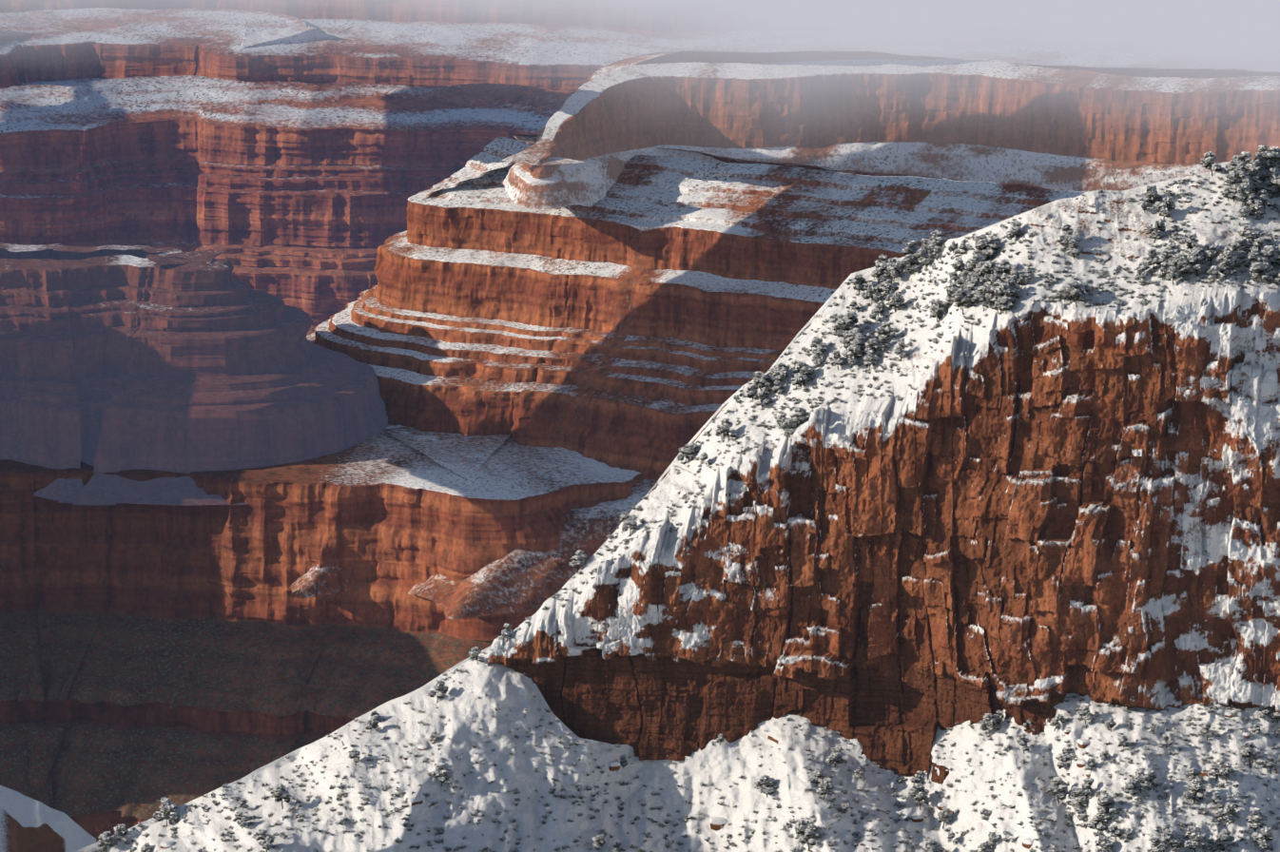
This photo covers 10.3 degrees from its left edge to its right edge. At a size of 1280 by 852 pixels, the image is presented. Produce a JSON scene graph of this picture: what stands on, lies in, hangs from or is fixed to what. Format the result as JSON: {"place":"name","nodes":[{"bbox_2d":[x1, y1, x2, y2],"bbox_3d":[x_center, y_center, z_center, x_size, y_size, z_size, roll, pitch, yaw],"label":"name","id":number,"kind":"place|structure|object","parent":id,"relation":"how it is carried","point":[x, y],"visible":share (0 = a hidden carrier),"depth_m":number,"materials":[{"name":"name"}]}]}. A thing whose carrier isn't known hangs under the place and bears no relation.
{"place":"outdoors","nodes":[
{"label":"outdoors","id":0,"kind":"place"},
{"bbox_2d":[0,785,96,851],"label":"ridge ground","id":1,"kind":"structure","parent":0,"point":[29,824],"depth_m":1928.73,"materials":[{"name":"white snow"}]},
{"bbox_2d":[0,242,387,505],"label":"mesa","id":2,"kind":"structure","parent":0,"point":[114,358],"depth_m":4003.61,"materials":[{"name":"red stone"}]},
{"bbox_2d":[0,75,576,335],"bbox_3d":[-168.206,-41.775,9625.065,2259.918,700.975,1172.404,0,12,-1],"label":"wall","id":3,"kind":"structure","parent":0,"point":[297,194],"depth_m":9905.93,"materials":[{"name":"red stone"}]},
{"bbox_2d":[0,7,1279,91],"bbox_3d":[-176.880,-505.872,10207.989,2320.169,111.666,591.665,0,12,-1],"label":"wall","id":4,"kind":"structure","parent":3,"relation":"on","point":[67,48],"depth_m":10232.10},
{"bbox_2d":[0,423,643,842],"bbox_3d":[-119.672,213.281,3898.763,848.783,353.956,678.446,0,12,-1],"label":"red wall","id":5,"kind":"structure","parent":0,"point":[150,655],"depth_m":3942.65,"materials":[{"name":"red stone"}]},
{"bbox_2d":[0,0,1279,37],"bbox_3d":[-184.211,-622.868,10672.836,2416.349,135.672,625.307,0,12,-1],"label":"sky","id":6,"kind":"structure","parent":0,"point":[1145,18],"depth_m":10523.85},
{"bbox_2d":[76,645,1279,851],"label":"snow slope","id":7,"kind":"structure","parent":0,"point":[725,766],"depth_m":1386.31,"materials":[{"name":"white snow"}]},
{"bbox_2d":[85,651,1279,851],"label":"scrub","id":8,"kind":"object","parent":7,"relation":"on","point":[774,819],"visible":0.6,"depth_m":1380.53,"materials":[{"name":"green plant"}]},
{"bbox_2d":[96,623,1279,851],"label":"trees","id":9,"kind":"object","parent":7,"relation":"on","point":[917,791],"visible":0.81,"depth_m":1369.20,"materials":[{"name":"green plant"}]},
{"bbox_2d":[159,712,1250,849],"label":"fallen boulders","id":10,"kind":"object","parent":7,"relation":"on","point":[717,823],"visible":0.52,"depth_m":1384.83,"materials":[{"name":"stone"}]},
{"bbox_2d":[290,134,1086,619],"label":"butte","id":11,"kind":"object","parent":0,"point":[648,315],"visible":0.38,"depth_m":4042.20,"materials":[{"name":"red stone"}]},
{"bbox_2d":[487,290,1279,784],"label":"cliff face","id":12,"kind":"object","parent":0,"point":[1034,511],"depth_m":1377.35},
{"bbox_2d":[491,167,1279,644],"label":"snowy slope","id":13,"kind":"structure","parent":12,"relation":"on","point":[1110,234],"depth_m":1394.31,"materials":[{"name":"white snow"}]},
{"bbox_2d":[519,168,1279,629],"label":"shrubs","id":14,"kind":"object","parent":13,"relation":"on","point":[1029,265],"visible":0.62,"depth_m":1396.82,"materials":[{"name":"green plant"}]},
{"bbox_2d":[568,144,1279,573],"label":"trees","id":15,"kind":"object","parent":13,"relation":"on","point":[1248,177],"visible":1,"depth_m":1388.94,"materials":[{"name":"green plant"}]},
{"bbox_2d":[502,50,1279,209],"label":"mesa","id":16,"kind":"structure","parent":0,"point":[1075,127],"depth_m":4139.01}
]}

